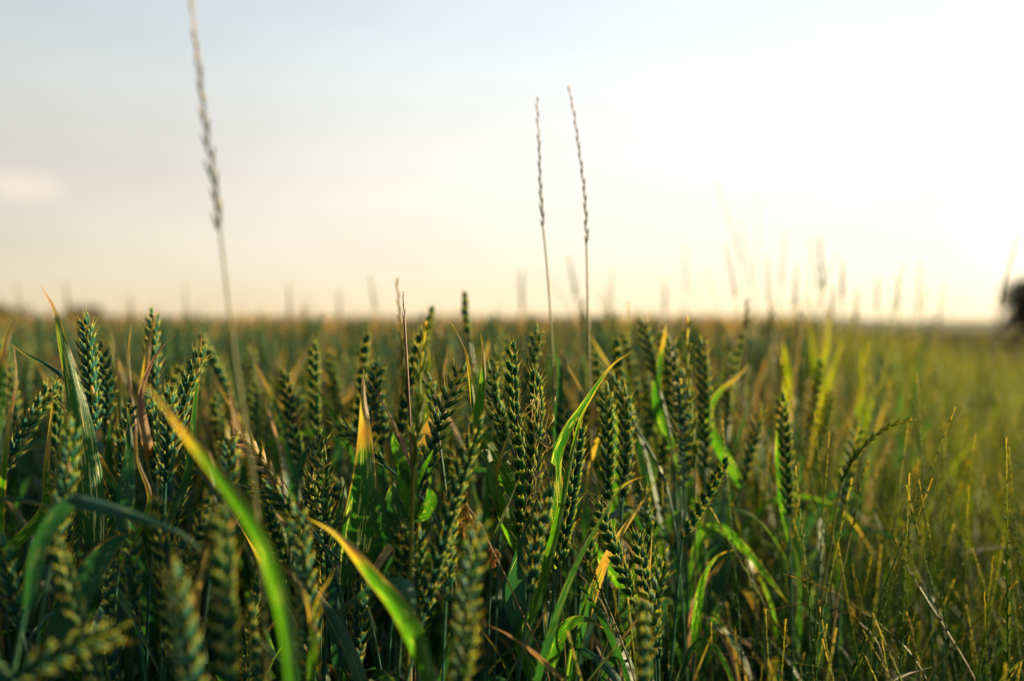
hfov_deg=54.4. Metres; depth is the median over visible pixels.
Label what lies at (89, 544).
wheat plant
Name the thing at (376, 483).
wheat plant
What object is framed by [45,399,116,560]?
wheat plant
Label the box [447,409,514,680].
wheat plant
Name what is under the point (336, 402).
wheat plant
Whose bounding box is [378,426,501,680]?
wheat plant
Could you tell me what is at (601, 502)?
grass stalk
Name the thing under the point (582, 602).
wheat plant
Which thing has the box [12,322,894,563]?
turning wheat leaves
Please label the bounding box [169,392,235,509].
wheat plant
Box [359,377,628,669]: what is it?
wheat plant
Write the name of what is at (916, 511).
grass stalk
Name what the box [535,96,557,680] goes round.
grass stalk
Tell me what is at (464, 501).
wheat plant
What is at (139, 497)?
wheat plant
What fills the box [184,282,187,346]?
grass stalk
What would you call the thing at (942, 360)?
tall margin grass
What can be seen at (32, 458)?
wheat plant
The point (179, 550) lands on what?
wheat plant
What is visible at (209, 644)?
wheat plant
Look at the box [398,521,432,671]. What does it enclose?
wheat plant
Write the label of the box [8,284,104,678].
wheat plant
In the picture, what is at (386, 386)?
wheat plant
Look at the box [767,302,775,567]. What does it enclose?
grass stalk
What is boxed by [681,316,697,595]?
grass stalk
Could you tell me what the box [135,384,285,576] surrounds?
wheat plant
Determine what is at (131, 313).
grass stalk
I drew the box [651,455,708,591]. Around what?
wheat plant
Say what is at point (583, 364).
wheat plant
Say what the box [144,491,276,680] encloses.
wheat plant
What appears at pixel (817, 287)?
grass stalk
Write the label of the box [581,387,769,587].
wheat plant
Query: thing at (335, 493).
wheat plant
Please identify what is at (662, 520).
wheat plant
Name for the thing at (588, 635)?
wheat plant
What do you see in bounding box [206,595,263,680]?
wheat plant
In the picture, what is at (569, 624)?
wheat plant
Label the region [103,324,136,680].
wheat plant
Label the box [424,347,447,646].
wheat plant
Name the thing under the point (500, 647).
wheat plant
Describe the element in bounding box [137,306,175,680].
wheat plant
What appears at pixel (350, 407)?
wheat plant
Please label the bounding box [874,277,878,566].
grass stalk
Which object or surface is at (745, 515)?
wheat plant
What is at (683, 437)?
wheat plant
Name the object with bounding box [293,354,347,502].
wheat plant
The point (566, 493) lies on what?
wheat plant
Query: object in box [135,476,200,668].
wheat plant
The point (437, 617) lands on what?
wheat plant
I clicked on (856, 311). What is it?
grass stalk
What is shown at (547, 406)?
wheat plant
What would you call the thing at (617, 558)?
wheat plant
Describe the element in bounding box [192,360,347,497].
wheat plant
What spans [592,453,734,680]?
wheat plant
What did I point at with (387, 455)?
wheat plant
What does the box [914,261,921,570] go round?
grass stalk
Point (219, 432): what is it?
wheat plant
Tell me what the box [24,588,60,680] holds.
wheat plant
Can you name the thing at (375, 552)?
wheat plant
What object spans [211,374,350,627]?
wheat plant
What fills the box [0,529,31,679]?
wheat plant
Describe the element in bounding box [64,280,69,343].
grass stalk
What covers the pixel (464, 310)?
wheat plant
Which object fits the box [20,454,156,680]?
wheat plant
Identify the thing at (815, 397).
wheat plant
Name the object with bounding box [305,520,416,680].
wheat plant
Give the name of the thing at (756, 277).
grass stalk
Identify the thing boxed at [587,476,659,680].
wheat plant
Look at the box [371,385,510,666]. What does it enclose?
wheat plant
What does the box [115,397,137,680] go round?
wheat plant
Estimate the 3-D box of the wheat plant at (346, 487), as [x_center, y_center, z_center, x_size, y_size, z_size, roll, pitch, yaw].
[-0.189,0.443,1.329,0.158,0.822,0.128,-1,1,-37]
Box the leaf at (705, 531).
[684,522,787,680]
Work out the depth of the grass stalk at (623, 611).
0.69 m
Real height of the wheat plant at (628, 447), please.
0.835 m
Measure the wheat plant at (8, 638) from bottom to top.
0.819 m
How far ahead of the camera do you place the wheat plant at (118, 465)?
0.75 m
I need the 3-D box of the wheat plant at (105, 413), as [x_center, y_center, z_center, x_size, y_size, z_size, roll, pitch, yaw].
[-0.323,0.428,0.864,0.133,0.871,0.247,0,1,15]
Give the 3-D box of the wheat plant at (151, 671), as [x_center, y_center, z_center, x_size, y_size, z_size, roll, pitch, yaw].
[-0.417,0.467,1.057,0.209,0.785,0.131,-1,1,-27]
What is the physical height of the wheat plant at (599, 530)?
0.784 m
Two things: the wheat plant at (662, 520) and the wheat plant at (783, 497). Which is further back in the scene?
the wheat plant at (662, 520)
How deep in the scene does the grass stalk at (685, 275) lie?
2.30 m
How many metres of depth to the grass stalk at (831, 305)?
1.40 m
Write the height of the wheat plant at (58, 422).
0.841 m
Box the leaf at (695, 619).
[688,550,731,680]
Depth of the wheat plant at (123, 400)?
1.23 m
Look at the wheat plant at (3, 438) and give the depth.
1.17 m
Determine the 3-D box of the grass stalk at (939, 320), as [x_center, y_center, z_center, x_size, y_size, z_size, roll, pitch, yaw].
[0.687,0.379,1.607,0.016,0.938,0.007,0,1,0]
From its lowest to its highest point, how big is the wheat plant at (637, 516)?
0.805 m
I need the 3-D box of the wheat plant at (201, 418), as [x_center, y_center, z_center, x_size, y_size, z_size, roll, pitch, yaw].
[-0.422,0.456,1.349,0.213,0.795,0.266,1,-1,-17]
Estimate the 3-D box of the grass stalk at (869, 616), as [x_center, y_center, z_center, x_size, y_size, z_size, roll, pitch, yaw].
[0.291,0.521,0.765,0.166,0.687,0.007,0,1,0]
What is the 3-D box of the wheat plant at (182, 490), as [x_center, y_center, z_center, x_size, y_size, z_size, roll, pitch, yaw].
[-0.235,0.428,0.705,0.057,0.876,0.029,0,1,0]
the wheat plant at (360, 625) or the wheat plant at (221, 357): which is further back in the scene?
the wheat plant at (221, 357)
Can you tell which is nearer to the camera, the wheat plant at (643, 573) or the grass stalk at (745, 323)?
the wheat plant at (643, 573)
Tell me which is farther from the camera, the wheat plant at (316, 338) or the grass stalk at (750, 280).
the grass stalk at (750, 280)
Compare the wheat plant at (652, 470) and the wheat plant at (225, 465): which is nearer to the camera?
the wheat plant at (225, 465)
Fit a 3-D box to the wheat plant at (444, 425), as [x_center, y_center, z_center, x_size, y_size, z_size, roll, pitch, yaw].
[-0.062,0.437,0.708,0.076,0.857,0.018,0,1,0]
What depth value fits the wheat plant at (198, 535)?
0.85 m
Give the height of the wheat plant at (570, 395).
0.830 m
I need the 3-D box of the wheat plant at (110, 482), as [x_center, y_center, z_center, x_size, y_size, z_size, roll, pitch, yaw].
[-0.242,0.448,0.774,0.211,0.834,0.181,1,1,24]
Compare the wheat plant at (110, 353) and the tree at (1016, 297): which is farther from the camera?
the tree at (1016, 297)
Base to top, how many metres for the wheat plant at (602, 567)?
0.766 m
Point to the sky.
(386, 140)
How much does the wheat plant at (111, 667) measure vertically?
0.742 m
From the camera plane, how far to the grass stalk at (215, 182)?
0.47 m
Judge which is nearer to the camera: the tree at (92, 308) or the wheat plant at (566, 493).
the wheat plant at (566, 493)
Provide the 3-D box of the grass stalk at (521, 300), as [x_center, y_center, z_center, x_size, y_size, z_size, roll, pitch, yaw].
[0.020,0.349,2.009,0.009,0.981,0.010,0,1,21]
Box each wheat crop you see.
[0,282,968,678]
[0,295,825,389]
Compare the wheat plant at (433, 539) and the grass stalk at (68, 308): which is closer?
the wheat plant at (433, 539)
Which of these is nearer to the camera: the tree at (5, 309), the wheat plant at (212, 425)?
the wheat plant at (212, 425)
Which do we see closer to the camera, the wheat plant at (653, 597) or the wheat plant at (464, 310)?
the wheat plant at (653, 597)
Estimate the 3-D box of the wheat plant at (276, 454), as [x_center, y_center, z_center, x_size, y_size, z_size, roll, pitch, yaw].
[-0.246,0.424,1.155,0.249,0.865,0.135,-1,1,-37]
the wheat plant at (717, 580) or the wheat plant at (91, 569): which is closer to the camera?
the wheat plant at (91, 569)
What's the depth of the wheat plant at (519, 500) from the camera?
0.71 m
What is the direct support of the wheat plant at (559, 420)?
on the ground at (976, 325)
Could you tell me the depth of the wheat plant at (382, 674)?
0.70 m
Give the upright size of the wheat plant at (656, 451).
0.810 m
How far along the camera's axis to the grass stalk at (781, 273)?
1.70 m
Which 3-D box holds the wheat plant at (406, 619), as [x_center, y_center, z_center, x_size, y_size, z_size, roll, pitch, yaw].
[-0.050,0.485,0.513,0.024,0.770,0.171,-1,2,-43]
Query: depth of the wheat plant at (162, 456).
0.66 m
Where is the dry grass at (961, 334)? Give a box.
[822,326,1023,380]
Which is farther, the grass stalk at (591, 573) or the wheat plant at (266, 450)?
the wheat plant at (266, 450)
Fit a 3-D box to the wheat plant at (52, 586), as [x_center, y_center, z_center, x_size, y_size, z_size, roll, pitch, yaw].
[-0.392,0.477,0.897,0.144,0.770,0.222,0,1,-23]
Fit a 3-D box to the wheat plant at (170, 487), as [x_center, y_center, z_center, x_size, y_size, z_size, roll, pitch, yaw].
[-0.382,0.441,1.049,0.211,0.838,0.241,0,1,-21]
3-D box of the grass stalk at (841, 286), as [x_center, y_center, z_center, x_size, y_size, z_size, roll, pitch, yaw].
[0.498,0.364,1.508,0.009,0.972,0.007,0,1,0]
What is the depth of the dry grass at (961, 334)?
30.08 m
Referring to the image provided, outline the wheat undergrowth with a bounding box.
[0,469,940,680]
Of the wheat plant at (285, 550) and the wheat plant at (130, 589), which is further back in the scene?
the wheat plant at (285, 550)
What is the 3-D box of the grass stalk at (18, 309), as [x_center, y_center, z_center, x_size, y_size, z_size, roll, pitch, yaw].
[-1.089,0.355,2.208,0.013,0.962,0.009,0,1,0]
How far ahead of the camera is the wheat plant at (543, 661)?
0.62 m
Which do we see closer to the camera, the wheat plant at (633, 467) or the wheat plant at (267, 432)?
the wheat plant at (267, 432)
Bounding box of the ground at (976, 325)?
[806,322,1023,365]
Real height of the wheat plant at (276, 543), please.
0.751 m
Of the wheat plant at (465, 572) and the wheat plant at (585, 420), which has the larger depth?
the wheat plant at (585, 420)
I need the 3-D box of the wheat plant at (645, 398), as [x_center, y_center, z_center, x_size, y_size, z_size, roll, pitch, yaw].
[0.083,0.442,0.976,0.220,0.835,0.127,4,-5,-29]
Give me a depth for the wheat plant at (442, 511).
1.11 m
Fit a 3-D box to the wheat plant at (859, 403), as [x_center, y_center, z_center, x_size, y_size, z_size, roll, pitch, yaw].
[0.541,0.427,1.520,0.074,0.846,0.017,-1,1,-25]
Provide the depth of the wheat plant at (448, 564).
0.62 m
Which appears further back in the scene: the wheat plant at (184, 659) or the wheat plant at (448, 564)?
the wheat plant at (448, 564)
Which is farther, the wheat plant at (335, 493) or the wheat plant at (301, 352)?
the wheat plant at (301, 352)
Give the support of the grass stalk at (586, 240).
on the ground at (976, 325)
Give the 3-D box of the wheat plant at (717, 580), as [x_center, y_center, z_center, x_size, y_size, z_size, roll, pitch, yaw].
[0.164,0.434,1.032,0.193,0.851,0.178,0,1,2]
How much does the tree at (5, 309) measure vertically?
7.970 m
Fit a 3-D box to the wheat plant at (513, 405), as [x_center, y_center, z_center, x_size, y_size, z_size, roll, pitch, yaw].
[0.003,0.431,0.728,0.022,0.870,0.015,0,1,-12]
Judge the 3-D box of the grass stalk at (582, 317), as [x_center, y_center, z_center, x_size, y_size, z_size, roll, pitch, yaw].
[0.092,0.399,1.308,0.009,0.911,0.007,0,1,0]
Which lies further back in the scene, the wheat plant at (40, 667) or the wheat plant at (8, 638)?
the wheat plant at (8, 638)
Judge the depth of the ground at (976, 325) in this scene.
175.80 m
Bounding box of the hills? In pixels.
[30,316,1009,321]
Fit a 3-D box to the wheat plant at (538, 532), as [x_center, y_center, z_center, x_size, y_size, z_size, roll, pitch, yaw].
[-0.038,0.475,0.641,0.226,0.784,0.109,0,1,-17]
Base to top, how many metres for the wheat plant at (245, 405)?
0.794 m
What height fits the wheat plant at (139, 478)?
0.851 m
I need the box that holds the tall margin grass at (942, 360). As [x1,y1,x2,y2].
[622,269,1023,557]
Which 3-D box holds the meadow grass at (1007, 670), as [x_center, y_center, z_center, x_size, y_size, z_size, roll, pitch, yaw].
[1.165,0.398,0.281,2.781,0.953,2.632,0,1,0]
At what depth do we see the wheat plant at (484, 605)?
0.85 m
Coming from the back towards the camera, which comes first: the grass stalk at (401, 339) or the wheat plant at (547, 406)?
the wheat plant at (547, 406)
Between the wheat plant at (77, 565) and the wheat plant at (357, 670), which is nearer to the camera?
the wheat plant at (357, 670)
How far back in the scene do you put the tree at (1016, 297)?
26.64 m
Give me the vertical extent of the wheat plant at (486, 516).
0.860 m
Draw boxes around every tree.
[0,303,34,319]
[65,304,107,319]
[994,269,1023,345]
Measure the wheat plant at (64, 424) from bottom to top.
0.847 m
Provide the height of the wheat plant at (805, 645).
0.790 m
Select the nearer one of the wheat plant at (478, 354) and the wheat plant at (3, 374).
the wheat plant at (3, 374)
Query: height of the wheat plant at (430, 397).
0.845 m
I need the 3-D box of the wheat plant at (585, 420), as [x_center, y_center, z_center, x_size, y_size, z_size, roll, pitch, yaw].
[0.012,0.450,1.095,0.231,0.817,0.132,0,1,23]
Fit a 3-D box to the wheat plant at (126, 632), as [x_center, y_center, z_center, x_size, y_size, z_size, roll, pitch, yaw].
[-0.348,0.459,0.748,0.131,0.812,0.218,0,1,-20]
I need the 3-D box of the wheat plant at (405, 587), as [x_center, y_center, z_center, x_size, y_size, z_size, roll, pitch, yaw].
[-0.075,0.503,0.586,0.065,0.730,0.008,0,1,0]
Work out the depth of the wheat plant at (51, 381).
1.32 m
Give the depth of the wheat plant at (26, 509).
1.20 m
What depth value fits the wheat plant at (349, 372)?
1.19 m
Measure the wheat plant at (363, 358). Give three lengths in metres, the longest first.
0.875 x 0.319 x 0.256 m
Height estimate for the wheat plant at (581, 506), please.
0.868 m
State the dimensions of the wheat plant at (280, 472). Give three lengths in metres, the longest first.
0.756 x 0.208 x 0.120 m
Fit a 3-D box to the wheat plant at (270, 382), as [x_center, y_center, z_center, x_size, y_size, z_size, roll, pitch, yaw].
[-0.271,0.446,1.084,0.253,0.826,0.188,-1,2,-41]
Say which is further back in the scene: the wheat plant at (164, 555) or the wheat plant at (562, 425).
the wheat plant at (562, 425)
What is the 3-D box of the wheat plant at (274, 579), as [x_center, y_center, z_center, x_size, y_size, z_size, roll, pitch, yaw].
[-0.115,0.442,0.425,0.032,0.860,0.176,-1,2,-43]
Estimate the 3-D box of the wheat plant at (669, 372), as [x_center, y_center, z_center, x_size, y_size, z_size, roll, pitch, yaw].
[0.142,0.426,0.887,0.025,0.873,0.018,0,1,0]
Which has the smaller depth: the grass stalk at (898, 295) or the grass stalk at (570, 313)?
the grass stalk at (898, 295)
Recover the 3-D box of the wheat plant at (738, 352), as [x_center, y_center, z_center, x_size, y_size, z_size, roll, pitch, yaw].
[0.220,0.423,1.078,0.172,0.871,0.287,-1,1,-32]
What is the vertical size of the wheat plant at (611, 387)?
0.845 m
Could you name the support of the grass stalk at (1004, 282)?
on the ground at (976, 325)
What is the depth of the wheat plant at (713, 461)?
1.11 m
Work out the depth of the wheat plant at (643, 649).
0.53 m
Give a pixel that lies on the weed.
(389, 512)
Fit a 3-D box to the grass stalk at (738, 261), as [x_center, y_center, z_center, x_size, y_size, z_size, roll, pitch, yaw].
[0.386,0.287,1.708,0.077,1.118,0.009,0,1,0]
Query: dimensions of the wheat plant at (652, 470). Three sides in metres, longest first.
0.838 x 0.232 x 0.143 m
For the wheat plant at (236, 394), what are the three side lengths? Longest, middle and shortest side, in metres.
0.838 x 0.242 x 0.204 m
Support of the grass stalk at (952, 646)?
on the ground at (976, 325)
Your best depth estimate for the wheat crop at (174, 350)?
1.64 m
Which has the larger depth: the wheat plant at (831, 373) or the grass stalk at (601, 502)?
the wheat plant at (831, 373)
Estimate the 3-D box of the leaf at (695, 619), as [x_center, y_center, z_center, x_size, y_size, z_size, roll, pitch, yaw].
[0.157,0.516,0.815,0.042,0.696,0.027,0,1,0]
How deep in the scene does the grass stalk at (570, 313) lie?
1.90 m
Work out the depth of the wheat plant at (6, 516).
1.16 m
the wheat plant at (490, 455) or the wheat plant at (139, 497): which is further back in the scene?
the wheat plant at (139, 497)
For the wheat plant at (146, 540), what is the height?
0.844 m
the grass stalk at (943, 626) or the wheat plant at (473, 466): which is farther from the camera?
the wheat plant at (473, 466)
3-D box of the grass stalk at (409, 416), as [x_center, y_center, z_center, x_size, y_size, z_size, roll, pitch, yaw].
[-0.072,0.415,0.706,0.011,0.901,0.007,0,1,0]
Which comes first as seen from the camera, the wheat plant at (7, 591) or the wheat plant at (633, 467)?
the wheat plant at (7, 591)
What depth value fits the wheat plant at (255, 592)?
0.65 m
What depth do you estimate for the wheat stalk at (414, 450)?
0.60 m
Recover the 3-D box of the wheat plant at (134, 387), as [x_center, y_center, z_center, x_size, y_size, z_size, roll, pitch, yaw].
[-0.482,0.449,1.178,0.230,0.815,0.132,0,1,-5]
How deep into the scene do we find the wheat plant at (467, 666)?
0.51 m
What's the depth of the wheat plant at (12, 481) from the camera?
1.18 m
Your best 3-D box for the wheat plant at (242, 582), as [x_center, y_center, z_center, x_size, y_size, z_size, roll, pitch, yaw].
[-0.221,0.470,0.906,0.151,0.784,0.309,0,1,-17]
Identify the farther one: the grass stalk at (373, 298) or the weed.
the grass stalk at (373, 298)
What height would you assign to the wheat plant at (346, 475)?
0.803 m
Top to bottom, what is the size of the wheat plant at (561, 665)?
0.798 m
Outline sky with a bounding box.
[0,0,1023,319]
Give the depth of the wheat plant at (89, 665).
0.50 m
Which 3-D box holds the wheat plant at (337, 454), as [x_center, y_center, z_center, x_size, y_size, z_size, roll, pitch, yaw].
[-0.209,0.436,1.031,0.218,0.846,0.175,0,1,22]
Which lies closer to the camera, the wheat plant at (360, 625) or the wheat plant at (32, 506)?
the wheat plant at (360, 625)
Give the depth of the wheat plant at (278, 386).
1.38 m
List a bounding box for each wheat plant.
[0,315,17,587]
[0,337,82,664]
[0,376,62,559]
[0,377,158,680]
[0,450,156,667]
[0,488,281,680]
[0,494,208,680]
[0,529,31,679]
[0,531,265,680]
[0,595,23,680]
[0,616,136,680]
[2,332,61,655]
[2,367,63,659]
[3,562,25,640]
[4,360,127,680]
[4,364,228,618]
[4,372,64,670]
[4,426,187,654]
[4,515,37,530]
[5,352,196,641]
[5,373,217,590]
[5,458,99,680]
[6,335,142,680]
[7,342,50,609]
[7,411,78,650]
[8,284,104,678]
[8,333,204,669]
[8,370,72,568]
[12,368,59,476]
[13,373,59,648]
[14,371,91,564]
[15,431,202,680]
[18,426,223,565]
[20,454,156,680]
[22,377,137,549]
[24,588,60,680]
[25,336,116,452]
[31,415,85,680]
[32,353,204,605]
[41,450,158,680]
[44,533,134,680]
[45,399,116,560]
[48,408,136,680]
[55,381,276,680]
[71,310,104,680]
[82,449,251,680]
[99,553,119,680]
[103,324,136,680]
[112,408,151,659]
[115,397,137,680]
[116,520,146,680]
[118,365,296,680]
[119,372,254,680]
[120,383,213,616]
[129,393,215,671]
[132,449,395,680]
[134,354,329,620]
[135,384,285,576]
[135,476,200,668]
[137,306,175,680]
[137,358,242,589]
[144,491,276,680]
[145,337,209,680]
[148,331,448,680]
[148,419,188,679]
[150,381,187,680]
[152,553,206,680]
[155,534,225,680]
[157,329,594,680]
[160,392,386,680]
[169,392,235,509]
[174,410,265,663]
[177,402,286,669]
[179,430,310,676]
[182,394,285,535]
[182,402,304,654]
[182,487,295,680]
[188,387,215,571]
[189,330,332,680]
[190,348,302,598]
[191,332,407,559]
[192,334,313,628]
[192,352,282,623]
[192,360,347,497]
[196,369,285,642]
[197,412,283,565]
[199,383,261,513]
[199,395,294,620]
[199,420,243,680]
[199,442,370,662]
[201,359,358,680]
[202,368,292,606]
[203,502,243,680]
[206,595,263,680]
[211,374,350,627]
[220,365,316,674]
[223,422,350,672]
[225,493,436,680]
[226,372,328,680]
[229,347,408,654]
[229,469,425,680]
[232,476,381,668]
[236,393,394,662]
[239,571,263,680]
[247,340,325,680]
[248,342,449,680]
[255,545,375,680]
[262,493,402,680]
[263,475,521,678]
[274,393,345,504]
[278,428,303,611]
[278,444,293,650]
[279,384,459,597]
[279,496,335,680]
[280,423,332,680]
[281,355,481,680]
[285,359,503,675]
[285,434,329,680]
[290,387,367,678]
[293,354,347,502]
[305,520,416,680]
[306,517,437,680]
[308,441,438,602]
[312,448,567,680]
[319,362,402,644]
[322,424,402,640]
[323,352,385,618]
[326,418,469,680]
[327,371,410,680]
[328,415,439,644]
[328,577,420,680]
[340,468,352,494]
[342,426,600,680]
[345,377,399,491]
[348,384,479,642]
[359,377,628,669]
[366,388,503,680]
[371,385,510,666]
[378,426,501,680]
[386,355,474,673]
[390,380,438,485]
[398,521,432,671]
[402,304,434,673]
[405,413,485,680]
[415,387,500,617]
[418,362,608,680]
[419,342,531,566]
[421,366,453,656]
[423,426,599,680]
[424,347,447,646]
[425,387,508,660]
[426,411,589,661]
[435,477,545,680]
[438,345,566,676]
[442,601,483,680]
[444,379,575,528]
[445,506,492,680]
[446,507,656,680]
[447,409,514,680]
[451,372,513,573]
[452,324,546,680]
[457,473,628,680]
[459,289,489,623]
[464,330,542,634]
[475,351,671,602]
[476,349,797,680]
[476,485,652,680]
[476,549,618,680]
[483,384,604,640]
[486,377,651,556]
[486,403,513,680]
[486,566,624,680]
[489,526,664,680]
[493,322,595,675]
[493,363,558,680]
[493,381,580,568]
[502,351,632,680]
[503,337,525,680]
[503,373,722,680]
[504,354,575,627]
[505,365,707,621]
[510,424,528,680]
[516,475,635,680]
[519,354,635,597]
[525,332,777,673]
[539,499,639,680]
[541,331,773,680]
[542,416,594,680]
[543,335,730,680]
[543,615,602,680]
[549,370,689,609]
[550,375,614,594]
[554,367,672,567]
[555,381,709,680]
[567,483,635,680]
[568,377,650,655]
[569,373,690,674]
[572,363,760,680]
[575,440,761,649]
[576,430,794,680]
[580,351,759,676]
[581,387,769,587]
[583,420,632,649]
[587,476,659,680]
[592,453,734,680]
[593,382,622,680]
[594,368,735,622]
[595,362,687,680]
[602,598,673,680]
[611,396,708,658]
[613,380,638,672]
[626,326,720,617]
[627,413,679,601]
[631,330,878,680]
[631,594,655,680]
[637,314,680,645]
[637,438,768,669]
[637,537,674,674]
[647,425,765,679]
[651,348,735,584]
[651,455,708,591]
[652,356,772,558]
[659,331,685,656]
[669,377,777,622]
[691,335,716,680]
[706,367,770,680]
[724,355,940,680]
[736,353,907,647]
[736,387,894,676]
[753,419,869,680]
[771,386,798,667]
[782,336,813,501]
[809,310,845,511]
[852,343,889,500]
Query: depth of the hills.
621.11 m
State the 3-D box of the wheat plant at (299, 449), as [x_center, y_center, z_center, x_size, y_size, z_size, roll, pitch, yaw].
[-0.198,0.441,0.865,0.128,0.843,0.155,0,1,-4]
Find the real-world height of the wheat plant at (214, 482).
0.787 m
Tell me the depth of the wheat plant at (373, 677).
0.95 m
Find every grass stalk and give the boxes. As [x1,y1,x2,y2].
[17,284,20,337]
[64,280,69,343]
[128,295,132,376]
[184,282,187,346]
[189,0,268,680]
[287,284,291,371]
[301,298,307,326]
[337,288,341,346]
[367,274,379,353]
[395,278,405,445]
[402,292,415,680]
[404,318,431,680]
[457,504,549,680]
[519,270,523,422]
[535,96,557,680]
[547,527,635,680]
[549,279,587,365]
[560,493,606,680]
[567,85,591,679]
[567,255,580,342]
[579,297,585,354]
[596,569,659,680]
[607,286,609,353]
[663,278,667,330]
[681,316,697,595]
[684,244,686,334]
[716,182,757,445]
[724,243,744,503]
[739,217,759,401]
[742,298,750,649]
[755,207,757,400]
[765,256,771,555]
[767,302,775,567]
[767,603,886,679]
[777,230,785,407]
[784,574,927,680]
[791,265,797,452]
[808,239,826,380]
[812,416,914,680]
[817,236,827,449]
[825,460,870,677]
[828,286,835,476]
[840,260,844,521]
[854,290,858,428]
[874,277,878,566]
[895,273,899,586]
[896,540,975,680]
[906,613,916,680]
[912,460,922,670]
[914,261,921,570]
[927,580,1017,680]
[933,284,943,617]
[960,604,1023,680]
[981,234,1018,646]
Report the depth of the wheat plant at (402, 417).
0.81 m
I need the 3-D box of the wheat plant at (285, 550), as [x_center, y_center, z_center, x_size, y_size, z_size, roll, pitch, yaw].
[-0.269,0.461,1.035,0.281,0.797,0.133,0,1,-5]
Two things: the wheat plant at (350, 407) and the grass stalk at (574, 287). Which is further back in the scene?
the grass stalk at (574, 287)
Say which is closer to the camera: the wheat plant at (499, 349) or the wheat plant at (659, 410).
the wheat plant at (659, 410)
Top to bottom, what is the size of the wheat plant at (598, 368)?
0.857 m
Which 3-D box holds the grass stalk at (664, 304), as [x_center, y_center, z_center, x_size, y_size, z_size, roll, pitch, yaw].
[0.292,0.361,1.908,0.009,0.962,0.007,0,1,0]
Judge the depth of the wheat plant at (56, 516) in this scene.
0.50 m
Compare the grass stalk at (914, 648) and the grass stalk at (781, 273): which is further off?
the grass stalk at (781, 273)
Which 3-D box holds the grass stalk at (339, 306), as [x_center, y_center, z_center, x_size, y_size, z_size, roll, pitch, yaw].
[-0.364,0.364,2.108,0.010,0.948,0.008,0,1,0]
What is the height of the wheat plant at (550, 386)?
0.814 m
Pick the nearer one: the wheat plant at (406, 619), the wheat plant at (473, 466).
the wheat plant at (406, 619)
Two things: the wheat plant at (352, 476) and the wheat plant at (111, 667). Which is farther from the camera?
the wheat plant at (352, 476)
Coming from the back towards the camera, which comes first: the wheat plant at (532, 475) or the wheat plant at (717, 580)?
the wheat plant at (717, 580)
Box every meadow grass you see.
[482,263,1023,680]
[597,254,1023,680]
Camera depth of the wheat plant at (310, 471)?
0.72 m
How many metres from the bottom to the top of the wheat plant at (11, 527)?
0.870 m
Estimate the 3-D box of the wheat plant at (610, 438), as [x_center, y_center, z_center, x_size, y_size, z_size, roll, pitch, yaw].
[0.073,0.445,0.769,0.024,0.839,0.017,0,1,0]
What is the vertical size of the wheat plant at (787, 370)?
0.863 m
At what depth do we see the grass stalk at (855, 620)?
0.78 m
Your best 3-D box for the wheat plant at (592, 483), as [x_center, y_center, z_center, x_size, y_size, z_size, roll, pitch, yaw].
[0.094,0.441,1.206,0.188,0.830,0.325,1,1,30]
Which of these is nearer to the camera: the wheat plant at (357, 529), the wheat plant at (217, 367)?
the wheat plant at (357, 529)
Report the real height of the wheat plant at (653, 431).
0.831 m
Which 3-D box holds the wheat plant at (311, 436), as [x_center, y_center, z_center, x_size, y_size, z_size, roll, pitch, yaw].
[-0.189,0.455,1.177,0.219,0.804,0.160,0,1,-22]
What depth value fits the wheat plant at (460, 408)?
1.24 m
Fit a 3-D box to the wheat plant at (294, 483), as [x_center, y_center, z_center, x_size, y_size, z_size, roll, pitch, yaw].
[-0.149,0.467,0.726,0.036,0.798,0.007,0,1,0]
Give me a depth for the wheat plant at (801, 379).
1.29 m
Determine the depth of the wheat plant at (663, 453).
0.90 m
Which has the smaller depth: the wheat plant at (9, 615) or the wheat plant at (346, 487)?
the wheat plant at (9, 615)
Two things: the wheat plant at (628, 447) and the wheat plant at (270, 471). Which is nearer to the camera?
the wheat plant at (270, 471)
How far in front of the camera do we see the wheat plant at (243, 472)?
0.98 m
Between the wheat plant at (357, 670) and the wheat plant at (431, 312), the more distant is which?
the wheat plant at (431, 312)
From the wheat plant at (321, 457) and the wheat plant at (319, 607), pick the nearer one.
the wheat plant at (319, 607)
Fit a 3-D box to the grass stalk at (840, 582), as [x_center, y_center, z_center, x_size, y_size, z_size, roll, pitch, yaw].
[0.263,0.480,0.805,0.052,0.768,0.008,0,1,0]
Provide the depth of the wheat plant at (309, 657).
0.55 m
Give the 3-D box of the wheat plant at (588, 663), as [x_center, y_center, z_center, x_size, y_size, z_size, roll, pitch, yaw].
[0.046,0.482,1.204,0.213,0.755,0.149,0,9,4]
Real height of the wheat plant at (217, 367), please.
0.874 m
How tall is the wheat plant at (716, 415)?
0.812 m
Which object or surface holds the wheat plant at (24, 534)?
on the ground at (976, 325)
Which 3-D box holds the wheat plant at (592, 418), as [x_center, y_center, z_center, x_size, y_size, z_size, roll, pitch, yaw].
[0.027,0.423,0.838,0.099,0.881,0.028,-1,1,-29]
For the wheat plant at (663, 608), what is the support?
on the ground at (976, 325)
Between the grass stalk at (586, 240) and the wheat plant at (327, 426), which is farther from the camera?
the wheat plant at (327, 426)
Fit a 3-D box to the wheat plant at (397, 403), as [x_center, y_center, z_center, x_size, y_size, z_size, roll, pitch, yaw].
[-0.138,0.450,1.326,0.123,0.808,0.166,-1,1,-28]
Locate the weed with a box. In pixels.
[369,430,436,680]
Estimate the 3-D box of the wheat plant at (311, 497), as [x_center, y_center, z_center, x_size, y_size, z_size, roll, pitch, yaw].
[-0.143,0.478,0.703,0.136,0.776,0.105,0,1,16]
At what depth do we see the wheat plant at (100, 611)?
0.74 m
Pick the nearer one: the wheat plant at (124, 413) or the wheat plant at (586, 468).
the wheat plant at (124, 413)

